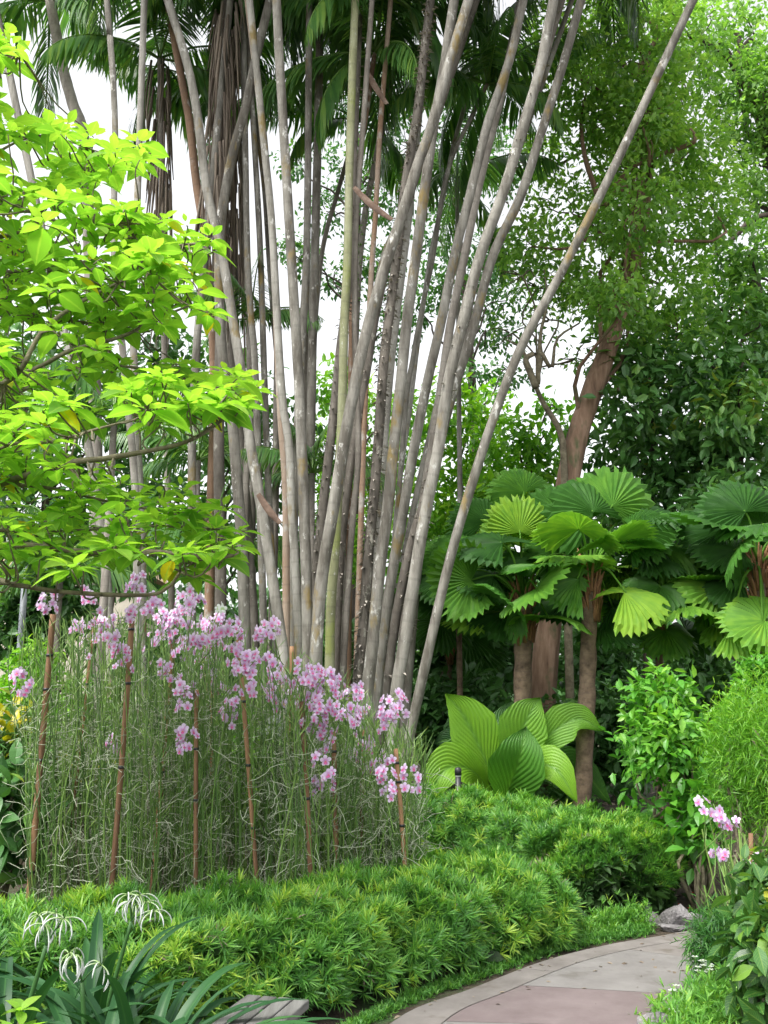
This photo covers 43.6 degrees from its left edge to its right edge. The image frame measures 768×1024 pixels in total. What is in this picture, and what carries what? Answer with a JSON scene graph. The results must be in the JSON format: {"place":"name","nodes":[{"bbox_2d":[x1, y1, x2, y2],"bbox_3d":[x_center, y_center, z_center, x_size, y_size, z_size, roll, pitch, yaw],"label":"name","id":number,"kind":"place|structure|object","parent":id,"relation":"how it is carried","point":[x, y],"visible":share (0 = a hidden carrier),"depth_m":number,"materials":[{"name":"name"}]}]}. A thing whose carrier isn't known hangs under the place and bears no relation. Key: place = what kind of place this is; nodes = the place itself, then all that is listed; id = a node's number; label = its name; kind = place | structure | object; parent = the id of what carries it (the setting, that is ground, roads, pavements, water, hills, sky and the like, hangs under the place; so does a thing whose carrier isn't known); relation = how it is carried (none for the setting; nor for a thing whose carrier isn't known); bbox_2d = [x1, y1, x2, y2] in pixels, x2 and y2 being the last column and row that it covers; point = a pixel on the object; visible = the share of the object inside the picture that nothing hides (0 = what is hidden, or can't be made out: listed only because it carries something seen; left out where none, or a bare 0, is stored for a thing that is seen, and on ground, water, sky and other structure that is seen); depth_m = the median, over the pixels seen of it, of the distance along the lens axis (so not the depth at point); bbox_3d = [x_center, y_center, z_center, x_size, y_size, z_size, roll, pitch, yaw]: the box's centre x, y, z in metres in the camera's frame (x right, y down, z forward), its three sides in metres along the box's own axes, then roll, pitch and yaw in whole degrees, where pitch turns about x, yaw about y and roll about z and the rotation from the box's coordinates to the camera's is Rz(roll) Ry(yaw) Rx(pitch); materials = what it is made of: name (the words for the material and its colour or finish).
{"place":"outdoors","nodes":[
{"label":"outdoors","id":0,"kind":"place"},
{"bbox_2d":[8,714,754,1023],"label":"ground","id":1,"kind":"structure","parent":0,"point":[360,1003],"depth_m":6.23,"materials":[{"name":"soil"}]},
{"bbox_2d":[0,737,71,900],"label":"shrub","id":2,"kind":"object","parent":1,"relation":"on","point":[8,771],"visible":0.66,"depth_m":6.95,"materials":[{"name":"green plant"}]},
{"bbox_2d":[0,592,103,908],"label":"orchid plant","id":3,"kind":"object","parent":1,"relation":"on","point":[51,717],"visible":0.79,"depth_m":6.81,"materials":[{"name":"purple plant"}]},
{"bbox_2d":[0,560,115,694],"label":"shrub","id":4,"kind":"object","parent":1,"relation":"on","point":[9,611],"visible":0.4,"depth_m":12.98,"materials":[{"name":"green plant"}]},
{"bbox_2d":[0,0,155,686],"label":"palm tree","id":5,"kind":"object","parent":1,"relation":"on","point":[16,14],"visible":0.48,"depth_m":16.82,"materials":[{"name":"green plant"}]},
{"bbox_2d":[0,893,158,1023],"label":"spider lily","id":6,"kind":"object","parent":1,"relation":"on","point":[6,990],"visible":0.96,"depth_m":3.67,"materials":[{"name":"green plant"}]},
{"bbox_2d":[0,497,163,689],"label":"young palm","id":7,"kind":"object","parent":1,"relation":"on","point":[119,580],"visible":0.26,"depth_m":12.04,"materials":[{"name":"green plant"}]},
{"bbox_2d":[17,584,183,900],"bbox_3d":[-2.344,1.938,7.732,1.222,2.541,1.764,4,-12,-20],"label":"orchid plant","id":8,"kind":"object","parent":1,"relation":"on","point":[99,610],"visible":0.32,"depth_m":7.60,"materials":[{"name":"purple plant"}]},
{"bbox_2d":[0,877,205,1023],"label":"spider lily","id":9,"kind":"object","parent":1,"relation":"on","point":[90,953],"visible":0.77,"depth_m":4.18,"materials":[{"name":"green plant"}]},
{"bbox_2d":[8,350,202,837],"bbox_3d":[-2.880,0.765,9.735,2.109,4.952,1.514,3,-12,-14],"label":"young palm","id":10,"kind":"object","parent":1,"relation":"on","point":[86,387],"visible":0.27,"depth_m":9.70,"materials":[{"name":"green plant"}]},
{"bbox_2d":[17,0,214,690],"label":"palm tree","id":11,"kind":"object","parent":1,"relation":"on","point":[209,594],"visible":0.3,"depth_m":12.97,"materials":[{"name":"grey plant"}]},
{"bbox_2d":[0,305,237,692],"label":"broadleaf tree","id":12,"kind":"object","parent":1,"relation":"on","point":[173,353],"visible":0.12,"depth_m":17.11,"materials":[{"name":"green plant"}]},
{"bbox_2d":[44,570,198,899],"bbox_3d":[-1.867,1.743,6.970,1.170,2.517,1.452,0,-11,0],"label":"orchid plant","id":13,"kind":"object","parent":1,"relation":"on","point":[120,649],"visible":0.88,"depth_m":6.82,"materials":[{"name":"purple plant"}]},
{"bbox_2d":[104,0,141,860],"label":"palm tree","id":14,"kind":"object","parent":1,"relation":"on","point":[122,350],"visible":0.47,"depth_m":9.48,"materials":[{"name":"grey plant"}]},
{"bbox_2d":[0,22,276,601],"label":"tree","id":15,"kind":"object","parent":1,"relation":"on","point":[145,246],"visible":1,"depth_m":5.16,"materials":[{"name":"green plant"}]},
{"bbox_2d":[130,0,147,810],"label":"palm tree","id":16,"kind":"object","parent":1,"relation":"on","point":[141,82],"visible":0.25,"depth_m":11.56,"materials":[{"name":"grey plant"}]},
{"bbox_2d":[39,0,275,795],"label":"palm tree","id":17,"kind":"object","parent":1,"relation":"on","point":[72,48],"visible":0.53,"depth_m":13.85,"materials":[{"name":"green plant"}]},
{"bbox_2d":[10,929,315,1023],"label":"spider lily","id":18,"kind":"object","parent":1,"relation":"on","point":[56,1009],"visible":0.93,"depth_m":3.49,"materials":[{"name":"green plant"}]},
{"bbox_2d":[0,959,344,1023],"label":"spider lily","id":19,"kind":"object","parent":1,"relation":"on","point":[127,1012],"visible":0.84,"depth_m":3.75,"materials":[{"name":"green plant"}]},
{"bbox_2d":[106,590,248,898],"bbox_3d":[-1.673,1.934,7.767,1.120,2.470,1.683,7,-13,-30],"label":"orchid plant","id":20,"kind":"object","parent":1,"relation":"on","point":[176,614],"visible":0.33,"depth_m":7.47,"materials":[{"name":"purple plant"}]},
{"bbox_2d":[100,585,268,896],"bbox_3d":[-1.528,1.825,7.101,1.378,2.408,1.552,0,-11,0],"label":"orchid plant","id":21,"kind":"object","parent":1,"relation":"on","point":[193,639],"visible":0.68,"depth_m":6.87,"materials":[{"name":"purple plant"}]},
{"bbox_2d":[84,0,289,813],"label":"palm tree","id":22,"kind":"object","parent":1,"relation":"on","point":[267,548],"visible":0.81,"depth_m":10.82,"materials":[{"name":"grey plant"}]},
{"bbox_2d":[99,424,281,791],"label":"young palm","id":23,"kind":"object","parent":1,"relation":"on","point":[172,457],"visible":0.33,"depth_m":12.37,"materials":[{"name":"green plant"}]},
{"bbox_2d":[131,601,288,893],"bbox_3d":[-1.346,2.013,8.014,1.266,2.452,1.961,8,-14,-35],"label":"orchid plant","id":24,"kind":"object","parent":1,"relation":"on","point":[220,616],"visible":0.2,"depth_m":7.83,"materials":[{"name":"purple plant"}]},
{"bbox_2d":[185,0,245,807],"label":"palm tree","id":25,"kind":"object","parent":1,"relation":"on","point":[224,93],"visible":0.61,"depth_m":12.38,"materials":[{"name":"grey plant"}]},
{"bbox_2d":[109,51,342,360],"bbox_3d":[-2.136,-1.824,14.051,3.238,11.691,2.797,-6,-13,29],"label":"palm tree","id":26,"kind":"object","parent":1,"relation":"on","point":[239,235],"visible":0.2,"depth_m":14.60,"materials":[{"name":"green plant"}]},
{"bbox_2d":[146,0,315,706],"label":"palm tree","id":27,"kind":"object","parent":1,"relation":"on","point":[219,485],"visible":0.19,"depth_m":12.49,"materials":[{"name":"grey plant"}]},
{"bbox_2d":[155,0,328,578],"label":"palm tree","id":28,"kind":"object","parent":1,"relation":"on","point":[176,100],"visible":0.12,"depth_m":14.50,"materials":[{"name":"green plant"}]},
{"bbox_2d":[214,0,271,701],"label":"palm tree","id":29,"kind":"object","parent":1,"relation":"on","point":[238,500],"visible":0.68,"depth_m":11.29,"materials":[{"name":"grey plant"}]},
{"bbox_2d":[204,0,297,724],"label":"palm tree","id":30,"kind":"object","parent":1,"relation":"on","point":[256,412],"visible":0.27,"depth_m":12.05,"materials":[{"name":"grey plant"}]},
{"bbox_2d":[178,246,323,754],"bbox_3d":[-1.710,0.156,12.016,1.851,6.806,1.481,0,-11,0],"label":"young palm","id":31,"kind":"object","parent":1,"relation":"on","point":[285,315],"visible":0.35,"depth_m":12.36,"materials":[{"name":"green plant"}]},
{"bbox_2d":[173,614,345,893],"bbox_3d":[-0.928,1.896,6.913,1.346,2.297,1.580,0,-11,0],"label":"orchid plant","id":32,"kind":"object","parent":1,"relation":"on","point":[248,663],"visible":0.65,"depth_m":6.78,"materials":[{"name":"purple plant"}]},
{"bbox_2d":[246,18,276,768],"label":"palm tree","id":33,"kind":"object","parent":1,"relation":"on","point":[264,377],"visible":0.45,"depth_m":12.11,"materials":[{"name":"grey plant"}]},
{"bbox_2d":[237,0,289,802],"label":"palm tree","id":34,"kind":"object","parent":1,"relation":"on","point":[285,572],"visible":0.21,"depth_m":10.74,"materials":[{"name":"grey plant"}]},
{"bbox_2d":[246,0,302,799],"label":"palm tree","id":35,"kind":"object","parent":1,"relation":"on","point":[293,535],"visible":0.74,"depth_m":10.74,"materials":[{"name":"grey plant"}]},
{"bbox_2d":[272,0,312,721],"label":"palm tree","id":36,"kind":"object","parent":1,"relation":"on","point":[303,505],"visible":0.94,"depth_m":10.20,"materials":[{"name":"grey plant"}]},
{"bbox_2d":[0,843,587,1023],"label":"hedge","id":37,"kind":"object","parent":1,"relation":"on","point":[330,937],"visible":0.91,"depth_m":5.20,"materials":[{"name":"green plant"}]},
{"bbox_2d":[233,611,357,888],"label":"orchid plant","id":38,"kind":"object","parent":1,"relation":"on","point":[273,662],"visible":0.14,"depth_m":7.33,"materials":[{"name":"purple plant"}]},
{"bbox_2d":[282,1,312,694],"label":"palm tree","id":39,"kind":"object","parent":1,"relation":"on","point":[300,39],"visible":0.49,"depth_m":12.01,"materials":[{"name":"grey plant"}]},
{"bbox_2d":[225,642,371,885],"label":"orchid plant","id":40,"kind":"object","parent":1,"relation":"on","point":[305,679],"visible":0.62,"depth_m":6.53,"materials":[{"name":"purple plant"}]},
{"bbox_2d":[208,0,413,486],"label":"palm tree","id":41,"kind":"object","parent":1,"relation":"on","point":[312,332],"visible":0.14,"depth_m":12.44,"materials":[{"name":"grey plant"}]},
{"bbox_2d":[240,423,400,563],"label":"young palm","id":42,"kind":"object","parent":1,"relation":"on","point":[267,455],"visible":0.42,"depth_m":11.59,"materials":[{"name":"green plant"}]},
{"bbox_2d":[249,659,409,886],"bbox_3d":[-0.324,2.060,7.083,1.198,2.018,1.616,7,-13,-32],"label":"orchid plant","id":43,"kind":"object","parent":1,"relation":"on","point":[332,680],"visible":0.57,"depth_m":6.71,"materials":[{"name":"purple plant"}]},
{"bbox_2d":[311,6,365,603],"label":"palm tree","id":44,"kind":"object","parent":1,"relation":"on","point":[329,453],"visible":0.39,"depth_m":11.31,"materials":[{"name":"grey plant"}]},
{"bbox_2d":[324,0,358,727],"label":"palm tree","id":45,"kind":"object","parent":1,"relation":"on","point":[334,560],"visible":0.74,"depth_m":10.83,"materials":[{"name":"grey plant"}]},
{"bbox_2d":[264,46,430,641],"bbox_3d":[-0.788,-3.688,24.486,4.584,19.430,4.008,0,-11,0],"label":"broadleaf tree","id":46,"kind":"object","parent":1,"relation":"on","point":[333,280],"visible":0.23,"depth_m":24.99,"materials":[{"name":"green plant"}]},
{"bbox_2d":[337,0,374,748],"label":"palm tree","id":47,"kind":"object","parent":1,"relation":"on","point":[347,589],"visible":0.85,"depth_m":10.86,"materials":[{"name":"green plant"}]},
{"bbox_2d":[266,28,456,311],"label":"palm tree","id":48,"kind":"object","parent":1,"relation":"on","point":[396,158],"visible":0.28,"depth_m":14.48,"materials":[{"name":"green plant"}]},
{"bbox_2d":[298,352,426,597],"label":"broadleaf tree","id":49,"kind":"object","parent":1,"relation":"on","point":[325,400],"visible":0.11,"depth_m":19.21,"materials":[{"name":"green plant"}]},
{"bbox_2d":[297,666,439,871],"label":"orchid plant","id":50,"kind":"object","parent":1,"relation":"on","point":[357,690],"visible":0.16,"depth_m":7.47,"materials":[{"name":"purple plant"}]},
{"bbox_2d":[248,0,490,731],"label":"palm tree","id":51,"kind":"object","parent":1,"relation":"on","point":[403,53],"visible":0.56,"depth_m":12.77,"materials":[{"name":"green plant"}]},
{"bbox_2d":[268,0,489,667],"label":"palm tree","id":52,"kind":"object","parent":1,"relation":"on","point":[320,18],"visible":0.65,"depth_m":12.17,"materials":[{"name":"green plant"}]},
{"bbox_2d":[308,0,472,761],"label":"palm tree","id":53,"kind":"object","parent":1,"relation":"on","point":[320,588],"visible":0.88,"depth_m":10.03,"materials":[{"name":"grey plant"}]},
{"bbox_2d":[331,687,456,887],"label":"orchid plant","id":54,"kind":"object","parent":1,"relation":"on","point":[410,792],"visible":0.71,"depth_m":6.80,"materials":[{"name":"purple plant"}]},
{"bbox_2d":[334,0,479,724],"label":"palm tree","id":55,"kind":"object","parent":1,"relation":"on","point":[349,474],"visible":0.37,"depth_m":11.20,"materials":[{"name":"grey plant"}]},
{"bbox_2d":[349,0,502,746],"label":"palm tree","id":56,"kind":"object","parent":1,"relation":"on","point":[369,532],"visible":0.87,"depth_m":10.90,"materials":[{"name":"grey plant"}]},
{"bbox_2d":[366,0,504,589],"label":"palm tree","id":57,"kind":"object","parent":1,"relation":"on","point":[395,327],"visible":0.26,"depth_m":12.25,"materials":[{"name":"grey plant"}]},
{"bbox_2d":[355,0,516,825],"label":"palm tree","id":58,"kind":"object","parent":1,"relation":"on","point":[372,645],"visible":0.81,"depth_m":10.22,"materials":[{"name":"grey plant"}]},
{"bbox_2d":[370,0,527,792],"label":"palm tree","id":59,"kind":"object","parent":1,"relation":"on","point":[399,531],"visible":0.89,"depth_m":10.68,"materials":[{"name":"grey plant"}]},
{"bbox_2d":[388,366,520,556],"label":"broadleaf tree","id":60,"kind":"object","parent":1,"relation":"on","point":[440,513],"visible":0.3,"depth_m":17.24,"materials":[{"name":"green plant"}]},
{"bbox_2d":[383,544,525,787],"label":"fan palm","id":61,"kind":"object","parent":1,"relation":"on","point":[447,641],"visible":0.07,"depth_m":11.29,"materials":[{"name":"green plant"}]},
{"bbox_2d":[397,0,518,646],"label":"palm tree","id":62,"kind":"object","parent":1,"relation":"on","point":[456,294],"visible":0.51,"depth_m":11.83,"materials":[{"name":"grey plant"}]},
{"bbox_2d":[363,59,560,785],"bbox_3d":[1.241,-1.265,14.764,3.079,10.871,2.702,5,-12,-23],"label":"palm tree","id":63,"kind":"object","parent":1,"relation":"on","point":[496,169],"visible":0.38,"depth_m":15.37,"materials":[{"name":"green plant"}]},
{"bbox_2d":[416,660,513,794],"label":"shrub","id":64,"kind":"object","parent":1,"relation":"on","point":[488,689],"visible":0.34,"depth_m":11.41,"materials":[{"name":"green plant"}]},
{"bbox_2d":[379,0,558,807],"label":"palm tree","id":65,"kind":"object","parent":1,"relation":"on","point":[410,601],"visible":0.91,"depth_m":10.30,"materials":[{"name":"grey plant"}]},
{"bbox_2d":[378,0,559,546],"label":"palm tree","id":66,"kind":"object","parent":1,"relation":"on","point":[454,124],"visible":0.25,"depth_m":14.35,"materials":[{"name":"grey plant"}]},
{"bbox_2d":[401,96,547,497],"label":"broadleaf tree","id":67,"kind":"object","parent":1,"relation":"on","point":[471,366],"visible":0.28,"depth_m":23.43,"materials":[{"name":"green plant"}]},
{"bbox_2d":[379,4,608,535],"bbox_3d":[1.464,-1.667,12.986,3.025,10.968,2.810,-11,-15,43],"label":"palm tree","id":68,"kind":"object","parent":1,"relation":"on","point":[517,89],"visible":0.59,"depth_m":13.45,"materials":[{"name":"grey plant"}]},
{"bbox_2d":[336,889,659,1023],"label":"ground cover","id":69,"kind":"object","parent":1,"relation":"on","point":[608,924],"visible":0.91,"depth_m":6.23,"materials":[{"name":"green plant"}]},
{"bbox_2d":[391,0,628,615],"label":"palm tree","id":70,"kind":"object","parent":1,"relation":"on","point":[415,499],"visible":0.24,"depth_m":13.41,"materials":[{"name":"grey plant"}]},
{"bbox_2d":[375,0,653,793],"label":"palm tree","id":71,"kind":"object","parent":1,"relation":"on","point":[631,11],"visible":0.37,"depth_m":10.77,"materials":[{"name":"grey plant"}]},
{"bbox_2d":[418,467,617,796],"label":"fan palm","id":72,"kind":"object","parent":1,"relation":"on","point":[474,591],"visible":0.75,"depth_m":10.15,"materials":[{"name":"green plant"}]},
{"bbox_2d":[424,694,611,804],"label":"pleated leaf palm","id":73,"kind":"object","parent":1,"relation":"on","point":[511,746],"visible":0.91,"depth_m":9.39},
{"bbox_2d":[456,385,597,547],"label":"broadleaf tree","id":74,"kind":"object","parent":1,"relation":"on","point":[537,448],"visible":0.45,"depth_m":16.14,"materials":[{"name":"green plant"}]},
{"bbox_2d":[364,780,695,917],"bbox_3d":[1.161,2.810,8.084,2.930,1.104,1.651,-8,-14,34],"label":"hedge","id":75,"kind":"object","parent":1,"relation":"on","point":[596,857],"visible":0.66,"depth_m":7.44,"materials":[{"name":"green plant"}]},
{"bbox_2d":[481,248,595,699],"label":"broadleaf tree","id":76,"kind":"object","parent":1,"relation":"on","point":[535,378],"visible":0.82,"depth_m":13.52,"materials":[{"name":"green plant"}]},
{"bbox_2d":[397,0,696,800],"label":"palm tree","id":77,"kind":"object","parent":1,"relation":"on","point":[466,501],"visible":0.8,"depth_m":10.09,"materials":[{"name":"grey plant"}]},
{"bbox_2d":[395,0,708,782],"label":"palm tree","id":78,"kind":"object","parent":1,"relation":"on","point":[493,254],"visible":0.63,"depth_m":11.13,"materials":[{"name":"grey plant"}]},
{"bbox_2d":[499,466,705,814],"bbox_3d":[2.333,1.299,9.793,2.340,3.833,1.996,0,-11,0],"label":"fan palm","id":79,"kind":"object","parent":1,"relation":"on","point":[646,532],"visible":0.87,"depth_m":9.84,"materials":[{"name":"green plant"}]},
{"bbox_2d":[558,620,655,782],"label":"shrub","id":80,"kind":"object","parent":1,"relation":"on","point":[609,660],"visible":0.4,"depth_m":14.15,"materials":[{"name":"green plant"}]},
{"bbox_2d":[593,667,655,801],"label":"shrub","id":81,"kind":"object","parent":1,"relation":"on","point":[606,711],"visible":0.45,"depth_m":11.72,"materials":[{"name":"green plant"}]},
{"bbox_2d":[489,0,762,793],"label":"broadleaf tree","id":82,"kind":"object","parent":1,"relation":"on","point":[621,297],"visible":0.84,"depth_m":14.00,"materials":[{"name":"green plant"}]},
{"bbox_2d":[562,297,744,784],"bbox_3d":[4.051,0.228,14.328,3.196,7.774,3.287,0,-11,0],"label":"leaved tree","id":83,"kind":"object","parent":1,"relation":"on","point":[646,430],"visible":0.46,"depth_m":14.04,"materials":[{"name":"green plant"}]},
{"bbox_2d":[599,510,747,818],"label":"fan palm","id":84,"kind":"object","parent":1,"relation":"on","point":[688,638],"visible":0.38,"depth_m":10.10,"materials":[{"name":"green plant"}]},
{"bbox_2d":[598,656,766,897],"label":"shrub","id":85,"kind":"object","parent":1,"relation":"on","point":[667,725],"visible":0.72,"depth_m":7.82,"materials":[{"name":"green plant"}]},
{"bbox_2d":[634,903,748,1023],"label":"ground cover","id":86,"kind":"object","parent":1,"relation":"on","point":[701,1002],"visible":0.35,"depth_m":4.88,"materials":[{"name":"green plant"}]},
{"bbox_2d":[641,647,745,732],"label":"shrub","id":87,"kind":"object","parent":1,"relation":"on","point":[717,671],"visible":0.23,"depth_m":11.98,"materials":[{"name":"green plant"}]},
{"bbox_2d":[622,0,767,262],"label":"broadleaf tree","id":88,"kind":"object","parent":1,"relation":"on","point":[751,96],"visible":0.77,"depth_m":17.90,"materials":[{"name":"green plant"}]},
{"bbox_2d":[649,757,745,913],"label":"shrub","id":89,"kind":"object","parent":1,"relation":"on","point":[691,821],"visible":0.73,"depth_m":7.37,"materials":[{"name":"green plant"}]},
{"bbox_2d":[670,885,732,986],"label":"shrub","id":90,"kind":"object","parent":1,"relation":"on","point":[704,930],"visible":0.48,"depth_m":5.50,"materials":[{"name":"green plant"}]},
{"bbox_2d":[660,279,767,781],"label":"leaved tree","id":91,"kind":"object","parent":1,"relation":"on","point":[733,386],"visible":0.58,"depth_m":13.52,"materials":[{"name":"green plant"}]},
{"bbox_2d":[668,480,767,839],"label":"fan palm","id":92,"kind":"object","parent":1,"relation":"on","point":[727,530],"visible":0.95,"depth_m":9.68,"materials":[{"name":"green plant"}]},
{"bbox_2d":[675,205,767,467],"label":"broadleaf tree","id":93,"kind":"object","parent":1,"relation":"on","point":[736,272],"visible":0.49,"depth_m":15.84,"materials":[{"name":"green plant"}]},
{"bbox_2d":[687,652,767,902],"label":"feathery bush","id":94,"kind":"object","parent":1,"relation":"on","point":[746,742],"visible":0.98,"depth_m":6.35,"materials":[{"name":"green plant"}]},
{"bbox_2d":[693,794,767,947],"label":"orchid plant","id":95,"kind":"object","parent":1,"relation":"on","point":[718,814],"visible":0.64,"depth_m":5.64,"materials":[{"name":"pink plant"}]},
{"bbox_2d":[700,861,767,1023],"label":"veined plant","id":96,"kind":"object","parent":1,"relation":"on","point":[747,961],"visible":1,"depth_m":4.59,"materials":[{"name":"green plant"}]},
{"bbox_2d":[716,844,767,918],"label":"veined plant","id":97,"kind":"object","parent":1,"relation":"on","point":[743,884],"visible":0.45,"depth_m":5.23,"materials":[{"name":"green plant"}]},
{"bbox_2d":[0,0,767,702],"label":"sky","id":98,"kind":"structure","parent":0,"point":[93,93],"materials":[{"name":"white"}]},
{"bbox_2d":[390,931,731,1023],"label":"path paving","id":99,"kind":"structure","parent":0,"point":[536,1002],"depth_m":5.38,"materials":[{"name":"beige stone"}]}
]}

